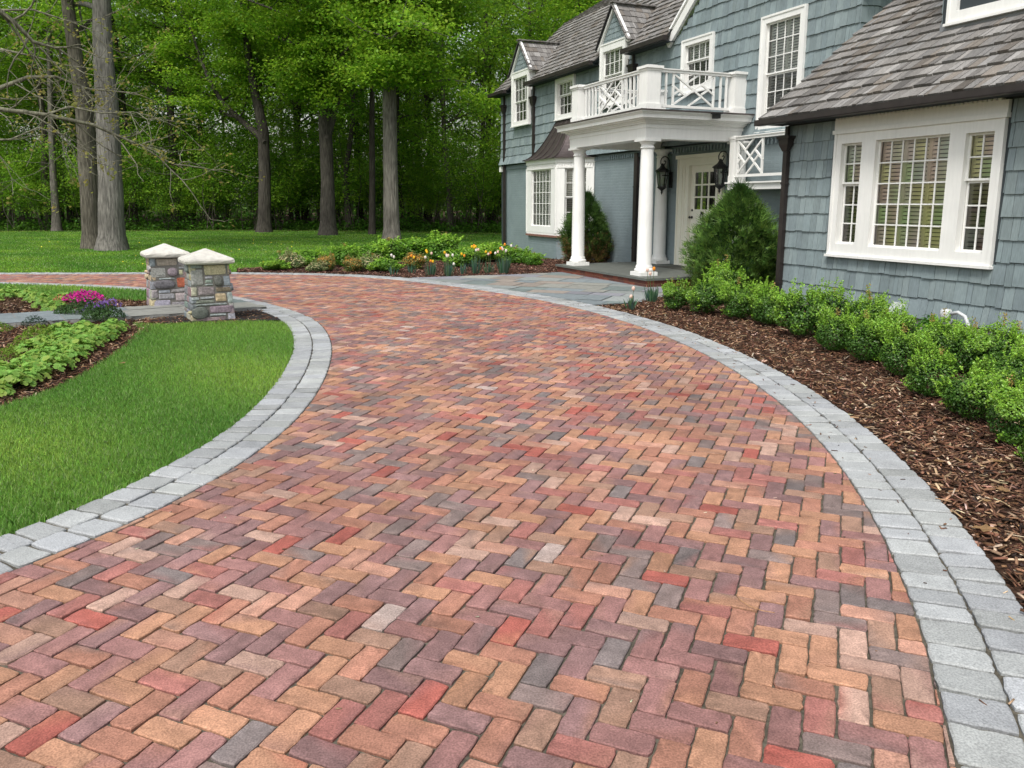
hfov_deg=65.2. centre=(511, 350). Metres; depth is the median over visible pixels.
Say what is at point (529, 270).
bark mulch
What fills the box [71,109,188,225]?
sapling
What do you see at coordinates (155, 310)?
garden path
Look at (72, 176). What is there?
sapling
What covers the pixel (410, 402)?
driveway
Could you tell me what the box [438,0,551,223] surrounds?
woodland tree
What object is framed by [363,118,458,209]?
sapling
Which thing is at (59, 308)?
flower clump
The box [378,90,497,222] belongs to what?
sapling
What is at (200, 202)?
sapling
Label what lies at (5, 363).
ground cover plant
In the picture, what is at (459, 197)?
sapling
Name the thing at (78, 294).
flower clump
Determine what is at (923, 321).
boxwood shrub
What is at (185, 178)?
sapling
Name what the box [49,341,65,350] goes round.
ground cover plant
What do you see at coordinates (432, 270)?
tulip clump
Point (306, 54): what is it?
maple tree
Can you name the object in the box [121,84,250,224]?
sapling
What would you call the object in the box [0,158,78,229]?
sapling
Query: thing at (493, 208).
sapling
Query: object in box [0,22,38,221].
woodland tree
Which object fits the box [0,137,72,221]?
sapling
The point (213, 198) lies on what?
sapling
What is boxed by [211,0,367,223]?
woodland tree
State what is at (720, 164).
wall lantern
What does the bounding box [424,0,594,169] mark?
woodland tree
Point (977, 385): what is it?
boxwood shrub
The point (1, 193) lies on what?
sapling
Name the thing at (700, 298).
boxwood shrub
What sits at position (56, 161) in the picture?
sapling
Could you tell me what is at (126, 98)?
woodland tree
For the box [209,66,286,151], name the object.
woodland tree
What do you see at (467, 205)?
sapling
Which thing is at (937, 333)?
boxwood shrub
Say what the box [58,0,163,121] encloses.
woodland tree
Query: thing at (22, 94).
woodland tree
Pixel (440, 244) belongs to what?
shrub
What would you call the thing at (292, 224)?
undergrowth
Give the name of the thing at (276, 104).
woodland tree
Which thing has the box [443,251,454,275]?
tulip clump
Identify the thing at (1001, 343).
boxwood shrub
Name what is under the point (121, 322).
ground cover plant
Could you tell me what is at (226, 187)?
sapling
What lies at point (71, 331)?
ground cover plant
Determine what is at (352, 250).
shrub
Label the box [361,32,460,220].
woodland tree
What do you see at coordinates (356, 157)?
sapling
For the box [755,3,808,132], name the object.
window
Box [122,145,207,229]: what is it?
sapling
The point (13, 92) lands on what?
woodland tree
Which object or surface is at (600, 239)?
conical evergreen
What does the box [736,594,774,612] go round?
dry twig
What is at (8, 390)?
ground cover plant
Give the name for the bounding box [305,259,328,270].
shrub
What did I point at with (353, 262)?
shrub
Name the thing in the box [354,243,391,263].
shrub
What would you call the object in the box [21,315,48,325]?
shrub
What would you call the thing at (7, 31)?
woodland tree
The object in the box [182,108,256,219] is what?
sapling
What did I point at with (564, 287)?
walk bed
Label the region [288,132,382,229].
sapling
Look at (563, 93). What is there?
window
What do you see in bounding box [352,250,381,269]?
shrub
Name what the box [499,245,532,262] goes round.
shrub
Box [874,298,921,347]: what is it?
boxwood shrub
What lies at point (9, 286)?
ground cover plant
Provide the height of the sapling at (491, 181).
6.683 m
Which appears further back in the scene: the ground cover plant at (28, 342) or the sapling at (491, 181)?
the sapling at (491, 181)
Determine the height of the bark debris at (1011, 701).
0.030 m
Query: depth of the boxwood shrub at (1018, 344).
7.18 m
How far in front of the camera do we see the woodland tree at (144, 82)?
79.33 m
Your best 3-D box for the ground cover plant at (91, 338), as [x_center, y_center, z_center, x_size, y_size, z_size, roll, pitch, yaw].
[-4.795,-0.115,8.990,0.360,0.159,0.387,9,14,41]
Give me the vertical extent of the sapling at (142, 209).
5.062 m
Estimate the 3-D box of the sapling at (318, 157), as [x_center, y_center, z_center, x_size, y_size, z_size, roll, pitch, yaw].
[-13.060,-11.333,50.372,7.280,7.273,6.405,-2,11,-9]
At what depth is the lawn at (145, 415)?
6.51 m
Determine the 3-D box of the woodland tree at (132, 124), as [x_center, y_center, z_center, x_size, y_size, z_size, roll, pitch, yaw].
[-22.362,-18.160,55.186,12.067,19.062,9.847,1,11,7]
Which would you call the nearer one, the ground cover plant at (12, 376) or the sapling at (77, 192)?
the ground cover plant at (12, 376)
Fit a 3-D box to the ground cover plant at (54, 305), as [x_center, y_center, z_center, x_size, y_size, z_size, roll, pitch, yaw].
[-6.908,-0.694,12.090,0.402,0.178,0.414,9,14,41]
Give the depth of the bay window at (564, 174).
22.86 m
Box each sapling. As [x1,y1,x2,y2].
[0,120,75,223]
[0,122,65,230]
[0,133,73,219]
[0,134,75,228]
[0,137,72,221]
[0,140,22,218]
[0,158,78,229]
[1,109,77,220]
[10,125,78,222]
[36,141,147,228]
[57,158,147,212]
[58,140,167,221]
[60,151,127,218]
[62,164,127,207]
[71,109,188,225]
[116,79,236,212]
[120,119,200,221]
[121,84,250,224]
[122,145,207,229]
[122,164,169,218]
[123,157,168,224]
[125,134,201,223]
[144,109,283,229]
[148,155,239,228]
[162,126,255,221]
[162,157,233,218]
[176,95,319,229]
[179,122,250,221]
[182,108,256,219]
[200,162,275,228]
[201,110,313,228]
[202,114,317,219]
[215,112,334,229]
[215,162,243,218]
[230,117,319,226]
[239,143,316,222]
[242,143,319,221]
[251,114,355,223]
[251,140,340,222]
[252,120,347,218]
[256,137,378,219]
[268,86,410,228]
[272,140,319,221]
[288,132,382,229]
[298,149,365,215]
[307,100,417,222]
[311,143,382,213]
[337,128,421,217]
[338,126,479,227]
[342,167,381,219]
[353,157,413,223]
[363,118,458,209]
[364,133,473,221]
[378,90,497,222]
[380,151,477,217]
[399,144,486,227]
[400,151,465,224]
[407,118,501,231]
[416,139,501,229]
[422,130,490,225]
[431,153,494,222]
[450,146,501,220]
[456,160,501,209]
[456,167,501,226]
[458,119,501,222]
[469,149,500,204]
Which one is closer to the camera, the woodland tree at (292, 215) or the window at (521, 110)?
the window at (521, 110)
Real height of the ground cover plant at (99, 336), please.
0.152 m
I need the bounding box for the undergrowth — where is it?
[0,203,501,232]
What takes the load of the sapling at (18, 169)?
on the woodland floor
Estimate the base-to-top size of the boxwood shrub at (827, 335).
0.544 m
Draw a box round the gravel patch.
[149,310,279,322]
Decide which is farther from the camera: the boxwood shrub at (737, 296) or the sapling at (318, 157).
the sapling at (318, 157)
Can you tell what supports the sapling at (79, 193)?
on the woodland floor
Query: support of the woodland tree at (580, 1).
on the woodland floor
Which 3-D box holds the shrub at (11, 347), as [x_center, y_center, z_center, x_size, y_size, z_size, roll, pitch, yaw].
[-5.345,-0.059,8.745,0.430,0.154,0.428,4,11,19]
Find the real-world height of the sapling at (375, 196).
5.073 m
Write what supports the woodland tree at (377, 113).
on the woodland floor
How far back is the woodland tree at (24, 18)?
48.30 m
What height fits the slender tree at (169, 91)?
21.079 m
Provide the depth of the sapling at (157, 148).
50.49 m
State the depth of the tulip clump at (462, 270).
18.41 m
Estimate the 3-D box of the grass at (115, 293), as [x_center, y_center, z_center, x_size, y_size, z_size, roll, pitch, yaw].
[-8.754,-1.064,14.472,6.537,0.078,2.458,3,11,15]
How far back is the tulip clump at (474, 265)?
18.49 m
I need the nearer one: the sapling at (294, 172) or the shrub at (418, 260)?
the shrub at (418, 260)
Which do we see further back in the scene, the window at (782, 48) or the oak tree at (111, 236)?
the oak tree at (111, 236)
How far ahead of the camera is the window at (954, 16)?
10.41 m
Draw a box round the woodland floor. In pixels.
[3,209,501,233]
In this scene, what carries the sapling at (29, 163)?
on the woodland floor
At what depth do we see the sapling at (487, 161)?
49.79 m
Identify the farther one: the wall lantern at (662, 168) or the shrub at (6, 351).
the wall lantern at (662, 168)
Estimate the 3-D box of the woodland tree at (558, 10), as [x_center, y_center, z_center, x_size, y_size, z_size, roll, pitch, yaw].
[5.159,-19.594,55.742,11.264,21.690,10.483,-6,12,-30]
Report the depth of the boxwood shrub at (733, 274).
12.85 m
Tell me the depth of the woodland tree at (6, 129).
52.92 m
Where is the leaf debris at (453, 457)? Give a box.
[135,307,876,723]
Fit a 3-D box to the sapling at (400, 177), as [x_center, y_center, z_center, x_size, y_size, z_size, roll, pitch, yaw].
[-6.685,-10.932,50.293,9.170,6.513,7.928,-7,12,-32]
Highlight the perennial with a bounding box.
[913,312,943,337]
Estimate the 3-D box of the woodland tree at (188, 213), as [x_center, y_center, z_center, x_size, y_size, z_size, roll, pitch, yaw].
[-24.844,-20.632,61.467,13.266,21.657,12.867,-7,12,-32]
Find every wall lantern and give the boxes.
[655,156,672,194]
[712,151,728,192]
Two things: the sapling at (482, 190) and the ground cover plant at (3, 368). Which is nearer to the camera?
the ground cover plant at (3, 368)
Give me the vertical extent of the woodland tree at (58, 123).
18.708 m
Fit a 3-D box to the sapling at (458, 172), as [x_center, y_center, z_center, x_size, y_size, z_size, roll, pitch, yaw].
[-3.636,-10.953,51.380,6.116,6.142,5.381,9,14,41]
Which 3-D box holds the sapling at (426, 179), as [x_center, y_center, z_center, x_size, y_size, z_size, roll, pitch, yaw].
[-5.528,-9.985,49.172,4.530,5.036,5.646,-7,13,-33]
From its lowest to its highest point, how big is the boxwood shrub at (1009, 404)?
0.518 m
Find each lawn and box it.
[0,231,544,272]
[0,322,293,533]
[8,286,144,300]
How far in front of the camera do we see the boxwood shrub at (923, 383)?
6.68 m
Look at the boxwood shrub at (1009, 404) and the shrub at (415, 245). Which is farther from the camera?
the shrub at (415, 245)
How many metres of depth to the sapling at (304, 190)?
55.61 m
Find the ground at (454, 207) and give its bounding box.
[13,207,749,533]
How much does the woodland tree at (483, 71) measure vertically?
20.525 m
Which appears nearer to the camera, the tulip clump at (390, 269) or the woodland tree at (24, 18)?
the tulip clump at (390, 269)
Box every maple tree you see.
[120,0,407,232]
[186,0,415,235]
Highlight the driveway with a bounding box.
[0,274,955,767]
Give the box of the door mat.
[657,265,690,269]
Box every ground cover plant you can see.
[0,288,15,297]
[0,360,16,369]
[0,365,12,370]
[0,369,36,387]
[0,380,15,396]
[2,284,19,292]
[5,367,44,384]
[9,357,33,370]
[10,288,21,294]
[11,338,40,354]
[15,351,41,362]
[16,288,36,296]
[16,361,51,378]
[23,290,46,302]
[24,348,50,355]
[27,286,39,290]
[27,334,50,347]
[30,340,60,354]
[31,296,52,307]
[36,352,77,374]
[37,292,53,298]
[39,323,66,335]
[40,300,67,310]
[46,330,75,343]
[46,354,75,365]
[47,295,63,301]
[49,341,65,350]
[52,344,87,361]
[54,291,75,299]
[54,321,71,328]
[55,335,72,344]
[60,343,90,357]
[62,329,79,336]
[65,336,96,350]
[68,320,94,332]
[71,324,91,334]
[73,334,103,346]
[82,330,106,344]
[87,326,117,340]
[91,323,120,337]
[99,321,126,331]
[107,317,130,330]
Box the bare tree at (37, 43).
[0,0,264,226]
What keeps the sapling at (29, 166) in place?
on the woodland floor
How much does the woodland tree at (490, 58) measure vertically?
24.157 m
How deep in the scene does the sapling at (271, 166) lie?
52.53 m
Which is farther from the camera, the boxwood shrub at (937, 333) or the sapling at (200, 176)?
the sapling at (200, 176)
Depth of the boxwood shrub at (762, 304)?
10.60 m
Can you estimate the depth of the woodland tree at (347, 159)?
47.72 m
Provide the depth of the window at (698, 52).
17.76 m
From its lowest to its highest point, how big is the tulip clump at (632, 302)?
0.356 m
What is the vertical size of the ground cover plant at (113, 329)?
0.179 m
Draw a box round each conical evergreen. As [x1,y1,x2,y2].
[554,186,614,262]
[678,178,778,290]
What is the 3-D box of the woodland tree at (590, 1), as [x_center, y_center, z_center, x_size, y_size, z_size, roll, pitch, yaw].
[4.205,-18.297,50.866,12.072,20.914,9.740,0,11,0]
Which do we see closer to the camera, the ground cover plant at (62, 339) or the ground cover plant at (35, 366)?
the ground cover plant at (35, 366)
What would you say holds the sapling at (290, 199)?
on the woodland floor
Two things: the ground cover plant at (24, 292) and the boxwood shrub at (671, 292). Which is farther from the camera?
the ground cover plant at (24, 292)
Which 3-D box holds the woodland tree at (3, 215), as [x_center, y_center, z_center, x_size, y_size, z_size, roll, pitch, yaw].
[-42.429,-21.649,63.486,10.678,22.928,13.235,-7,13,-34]
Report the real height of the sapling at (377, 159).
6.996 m
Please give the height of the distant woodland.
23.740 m
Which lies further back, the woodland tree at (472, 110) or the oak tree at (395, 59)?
the woodland tree at (472, 110)
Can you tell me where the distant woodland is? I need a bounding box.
[1,1,501,218]
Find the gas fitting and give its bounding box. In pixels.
[939,308,969,336]
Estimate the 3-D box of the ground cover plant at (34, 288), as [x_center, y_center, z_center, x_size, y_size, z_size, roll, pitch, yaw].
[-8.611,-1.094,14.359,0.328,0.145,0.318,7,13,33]
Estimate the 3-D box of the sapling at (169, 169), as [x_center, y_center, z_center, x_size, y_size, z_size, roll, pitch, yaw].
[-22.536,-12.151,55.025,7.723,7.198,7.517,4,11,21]
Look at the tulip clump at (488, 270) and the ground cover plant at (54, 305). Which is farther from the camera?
the tulip clump at (488, 270)
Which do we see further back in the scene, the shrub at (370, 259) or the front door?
the shrub at (370, 259)
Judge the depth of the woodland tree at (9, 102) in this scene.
56.44 m
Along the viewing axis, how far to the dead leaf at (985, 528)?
4.00 m
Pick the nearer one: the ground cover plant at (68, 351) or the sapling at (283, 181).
the ground cover plant at (68, 351)
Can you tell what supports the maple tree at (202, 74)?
on the lawn at (212, 240)
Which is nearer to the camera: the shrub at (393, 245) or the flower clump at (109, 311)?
the flower clump at (109, 311)
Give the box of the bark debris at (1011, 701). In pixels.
[607,311,1014,705]
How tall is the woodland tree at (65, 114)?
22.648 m
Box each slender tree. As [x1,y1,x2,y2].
[0,0,163,230]
[23,0,218,228]
[274,0,414,234]
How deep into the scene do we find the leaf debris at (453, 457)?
4.26 m
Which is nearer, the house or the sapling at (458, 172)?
the house
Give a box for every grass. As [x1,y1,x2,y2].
[0,282,146,300]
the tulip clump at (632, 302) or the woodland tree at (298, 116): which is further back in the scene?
the woodland tree at (298, 116)
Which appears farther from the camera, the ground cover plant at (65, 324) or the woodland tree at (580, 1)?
the woodland tree at (580, 1)
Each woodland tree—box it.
[0,0,73,222]
[0,0,83,139]
[0,0,125,228]
[0,0,140,221]
[0,1,40,218]
[0,1,139,222]
[0,1,142,222]
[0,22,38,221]
[0,25,45,222]
[0,38,47,157]
[0,52,34,171]
[12,0,135,216]
[14,0,208,227]
[39,0,176,221]
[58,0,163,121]
[66,7,165,157]
[90,1,161,156]
[112,0,283,226]
[113,0,231,221]
[115,1,232,174]
[119,0,270,221]
[146,3,285,219]
[173,0,301,225]
[199,0,306,126]
[209,0,361,223]
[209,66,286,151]
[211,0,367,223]
[225,2,308,219]
[250,6,382,221]
[268,8,364,220]
[270,87,364,218]
[272,83,420,172]
[279,1,436,229]
[281,0,423,224]
[282,85,382,161]
[290,1,479,227]
[344,89,423,172]
[360,0,510,222]
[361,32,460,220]
[362,3,473,223]
[376,0,511,230]
[399,0,567,227]
[402,36,472,220]
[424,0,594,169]
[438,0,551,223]
[446,28,512,167]
[447,4,549,123]
[449,1,518,216]
[468,0,571,87]
[483,0,593,62]
[484,0,600,122]
[541,0,592,40]
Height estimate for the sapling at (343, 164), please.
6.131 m
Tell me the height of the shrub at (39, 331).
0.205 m
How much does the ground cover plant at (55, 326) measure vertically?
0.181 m
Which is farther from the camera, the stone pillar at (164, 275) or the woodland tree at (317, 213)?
the woodland tree at (317, 213)
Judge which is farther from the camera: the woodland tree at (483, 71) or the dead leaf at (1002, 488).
the woodland tree at (483, 71)
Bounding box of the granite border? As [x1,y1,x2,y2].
[0,272,1023,767]
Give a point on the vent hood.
(896, 303)
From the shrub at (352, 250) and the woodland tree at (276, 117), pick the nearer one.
the shrub at (352, 250)
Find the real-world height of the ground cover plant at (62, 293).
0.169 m
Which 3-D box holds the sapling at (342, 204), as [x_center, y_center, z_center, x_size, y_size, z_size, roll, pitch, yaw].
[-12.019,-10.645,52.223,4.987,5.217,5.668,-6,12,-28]
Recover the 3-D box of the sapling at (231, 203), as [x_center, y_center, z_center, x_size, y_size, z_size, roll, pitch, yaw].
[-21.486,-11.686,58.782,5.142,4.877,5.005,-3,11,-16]
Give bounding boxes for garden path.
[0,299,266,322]
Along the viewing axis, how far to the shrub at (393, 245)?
22.73 m
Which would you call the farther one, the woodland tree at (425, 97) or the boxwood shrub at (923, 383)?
the woodland tree at (425, 97)
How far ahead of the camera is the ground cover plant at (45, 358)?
7.73 m
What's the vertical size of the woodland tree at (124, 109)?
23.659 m
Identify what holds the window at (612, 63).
in the house
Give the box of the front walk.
[413,272,677,304]
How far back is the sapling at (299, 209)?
53.10 m
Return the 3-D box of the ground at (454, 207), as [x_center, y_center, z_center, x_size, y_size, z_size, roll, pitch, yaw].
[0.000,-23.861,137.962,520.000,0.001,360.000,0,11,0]
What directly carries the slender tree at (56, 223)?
on the lawn at (212, 240)
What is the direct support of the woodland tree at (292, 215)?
on the woodland floor
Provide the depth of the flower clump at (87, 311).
10.97 m
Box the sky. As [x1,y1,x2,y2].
[1,0,557,206]
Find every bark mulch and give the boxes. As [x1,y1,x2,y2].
[0,295,278,405]
[237,258,606,277]
[600,288,1023,611]
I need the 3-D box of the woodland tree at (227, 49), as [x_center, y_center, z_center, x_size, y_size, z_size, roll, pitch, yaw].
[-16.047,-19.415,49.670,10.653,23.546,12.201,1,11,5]
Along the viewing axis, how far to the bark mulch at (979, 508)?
5.96 m
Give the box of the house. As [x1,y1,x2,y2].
[487,0,1023,340]
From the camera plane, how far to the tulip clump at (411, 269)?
18.68 m
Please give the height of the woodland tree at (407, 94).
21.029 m
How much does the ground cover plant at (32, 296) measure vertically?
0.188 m
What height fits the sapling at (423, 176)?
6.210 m
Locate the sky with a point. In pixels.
(220, 121)
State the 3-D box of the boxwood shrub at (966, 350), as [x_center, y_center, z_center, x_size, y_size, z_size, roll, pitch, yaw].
[4.306,-0.039,7.546,0.503,0.593,0.547,2,11,12]
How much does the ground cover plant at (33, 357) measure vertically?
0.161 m
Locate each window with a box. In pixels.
[510,68,531,127]
[526,167,555,232]
[554,74,575,120]
[555,166,594,232]
[597,37,628,108]
[678,31,714,95]
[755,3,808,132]
[824,117,1008,268]
[943,0,1023,26]
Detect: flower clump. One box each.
[53,294,71,313]
[61,289,107,314]
[81,300,110,320]
[91,298,125,320]
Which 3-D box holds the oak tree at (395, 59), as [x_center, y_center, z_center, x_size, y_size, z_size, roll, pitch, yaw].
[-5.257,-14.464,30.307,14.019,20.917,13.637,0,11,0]
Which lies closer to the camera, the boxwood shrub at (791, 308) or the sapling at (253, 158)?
the boxwood shrub at (791, 308)
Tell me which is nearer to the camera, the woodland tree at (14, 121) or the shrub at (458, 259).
the shrub at (458, 259)
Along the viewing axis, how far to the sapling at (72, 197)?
56.94 m
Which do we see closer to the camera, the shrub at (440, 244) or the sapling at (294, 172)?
the shrub at (440, 244)
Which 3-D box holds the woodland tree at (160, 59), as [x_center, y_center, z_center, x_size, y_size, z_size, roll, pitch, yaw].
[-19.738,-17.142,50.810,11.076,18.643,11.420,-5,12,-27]
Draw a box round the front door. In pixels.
[688,164,715,260]
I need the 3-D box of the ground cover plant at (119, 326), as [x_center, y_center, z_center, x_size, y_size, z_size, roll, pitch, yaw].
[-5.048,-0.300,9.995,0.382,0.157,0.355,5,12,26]
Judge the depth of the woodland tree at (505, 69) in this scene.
58.79 m
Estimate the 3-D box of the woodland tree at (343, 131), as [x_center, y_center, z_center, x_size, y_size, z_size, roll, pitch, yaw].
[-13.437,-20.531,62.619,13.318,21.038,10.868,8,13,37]
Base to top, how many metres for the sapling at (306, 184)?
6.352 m
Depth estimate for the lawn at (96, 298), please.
13.97 m
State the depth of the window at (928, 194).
10.42 m
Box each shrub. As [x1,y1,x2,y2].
[0,296,26,308]
[0,322,14,331]
[0,347,22,359]
[1,338,32,354]
[14,323,58,341]
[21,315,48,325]
[259,259,291,269]
[276,247,306,267]
[292,248,324,264]
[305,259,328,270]
[317,251,336,269]
[324,242,359,266]
[343,253,362,271]
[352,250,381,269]
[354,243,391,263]
[366,256,405,270]
[371,235,404,259]
[391,236,432,258]
[400,250,430,268]
[423,230,463,258]
[438,246,486,266]
[469,242,503,261]
[492,242,520,259]
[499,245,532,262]
[521,251,546,264]
[661,276,690,310]
[682,269,727,312]
[701,254,748,303]
[715,276,760,319]
[748,281,781,324]
[756,276,776,301]
[773,278,834,336]
[805,277,854,327]
[814,303,862,351]
[837,283,891,337]
[845,305,896,361]
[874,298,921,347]
[879,318,936,377]
[900,343,956,398]
[918,308,965,359]
[930,357,1010,421]
[941,317,996,374]
[973,312,1023,371]
[977,339,1023,393]
[986,374,1023,445]
[1010,333,1023,358]
[1012,425,1023,461]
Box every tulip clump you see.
[387,254,398,274]
[407,254,415,272]
[424,249,437,275]
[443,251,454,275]
[456,252,469,273]
[469,244,482,273]
[483,250,494,272]
[494,243,511,272]
[618,286,637,309]
[642,267,660,301]
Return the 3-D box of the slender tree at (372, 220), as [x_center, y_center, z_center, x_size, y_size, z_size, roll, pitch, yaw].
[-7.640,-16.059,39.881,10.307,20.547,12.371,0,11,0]
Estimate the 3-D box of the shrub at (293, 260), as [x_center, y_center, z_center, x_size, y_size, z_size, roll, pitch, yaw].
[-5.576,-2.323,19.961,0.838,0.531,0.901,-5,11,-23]
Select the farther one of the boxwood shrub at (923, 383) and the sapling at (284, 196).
the sapling at (284, 196)
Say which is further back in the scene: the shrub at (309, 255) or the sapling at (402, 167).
the sapling at (402, 167)
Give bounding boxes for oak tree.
[12,0,139,250]
[32,0,163,248]
[305,0,527,242]
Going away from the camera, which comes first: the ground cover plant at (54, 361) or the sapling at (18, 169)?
the ground cover plant at (54, 361)
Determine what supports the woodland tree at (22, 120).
on the woodland floor
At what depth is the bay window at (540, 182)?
24.16 m
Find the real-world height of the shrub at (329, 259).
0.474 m
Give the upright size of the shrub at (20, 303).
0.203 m
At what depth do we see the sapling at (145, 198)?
56.51 m
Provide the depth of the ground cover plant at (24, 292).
13.78 m
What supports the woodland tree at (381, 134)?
on the woodland floor
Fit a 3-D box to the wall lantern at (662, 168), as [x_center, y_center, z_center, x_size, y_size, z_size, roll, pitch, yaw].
[3.595,-4.146,18.907,0.402,0.890,0.345,-4,11,-22]
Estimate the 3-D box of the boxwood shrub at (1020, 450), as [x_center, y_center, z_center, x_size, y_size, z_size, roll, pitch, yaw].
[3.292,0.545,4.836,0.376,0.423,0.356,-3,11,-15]
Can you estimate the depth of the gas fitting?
9.86 m
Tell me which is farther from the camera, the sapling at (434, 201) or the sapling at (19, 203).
the sapling at (19, 203)
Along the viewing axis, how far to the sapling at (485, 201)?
49.87 m
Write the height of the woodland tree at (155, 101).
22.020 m
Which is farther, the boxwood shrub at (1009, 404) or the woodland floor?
the woodland floor
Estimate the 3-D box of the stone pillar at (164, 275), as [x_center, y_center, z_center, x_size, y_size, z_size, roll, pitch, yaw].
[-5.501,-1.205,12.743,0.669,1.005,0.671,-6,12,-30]
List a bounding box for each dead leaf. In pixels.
[972,524,994,531]
[996,486,1009,491]
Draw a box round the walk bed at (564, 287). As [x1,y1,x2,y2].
[424,273,662,304]
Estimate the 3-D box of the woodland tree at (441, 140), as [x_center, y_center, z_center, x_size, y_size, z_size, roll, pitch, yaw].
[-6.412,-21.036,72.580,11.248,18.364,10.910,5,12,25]
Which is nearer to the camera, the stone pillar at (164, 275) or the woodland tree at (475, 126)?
the stone pillar at (164, 275)
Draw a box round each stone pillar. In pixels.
[140,243,188,305]
[178,248,234,322]
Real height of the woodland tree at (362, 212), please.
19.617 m
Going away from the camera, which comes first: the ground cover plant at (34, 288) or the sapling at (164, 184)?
the ground cover plant at (34, 288)
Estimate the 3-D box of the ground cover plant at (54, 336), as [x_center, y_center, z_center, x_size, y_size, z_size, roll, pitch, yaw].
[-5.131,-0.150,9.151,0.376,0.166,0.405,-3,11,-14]
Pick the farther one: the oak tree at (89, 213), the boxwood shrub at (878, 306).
the oak tree at (89, 213)
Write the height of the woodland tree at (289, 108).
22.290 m
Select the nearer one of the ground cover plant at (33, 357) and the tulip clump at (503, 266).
the ground cover plant at (33, 357)
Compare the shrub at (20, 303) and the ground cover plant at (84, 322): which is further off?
the shrub at (20, 303)
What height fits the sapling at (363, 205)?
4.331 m
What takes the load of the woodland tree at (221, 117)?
on the woodland floor
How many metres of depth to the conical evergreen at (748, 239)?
14.72 m
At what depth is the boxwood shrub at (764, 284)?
11.99 m
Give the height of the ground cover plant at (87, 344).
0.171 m
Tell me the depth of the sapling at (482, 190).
51.13 m
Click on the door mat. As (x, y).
(678, 267)
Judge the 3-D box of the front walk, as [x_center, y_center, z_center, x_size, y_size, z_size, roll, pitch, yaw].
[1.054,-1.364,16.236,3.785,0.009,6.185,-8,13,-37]
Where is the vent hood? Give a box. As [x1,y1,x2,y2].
[888,301,904,314]
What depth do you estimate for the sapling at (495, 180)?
48.29 m
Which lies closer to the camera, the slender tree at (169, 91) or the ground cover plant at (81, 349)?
the ground cover plant at (81, 349)
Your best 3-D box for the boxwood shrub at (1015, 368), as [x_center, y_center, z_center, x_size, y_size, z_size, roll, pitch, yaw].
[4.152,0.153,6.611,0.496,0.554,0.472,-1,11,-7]
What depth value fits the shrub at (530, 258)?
20.87 m
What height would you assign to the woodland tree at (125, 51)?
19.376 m
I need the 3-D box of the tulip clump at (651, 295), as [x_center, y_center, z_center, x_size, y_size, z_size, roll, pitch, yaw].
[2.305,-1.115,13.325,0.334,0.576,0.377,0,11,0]

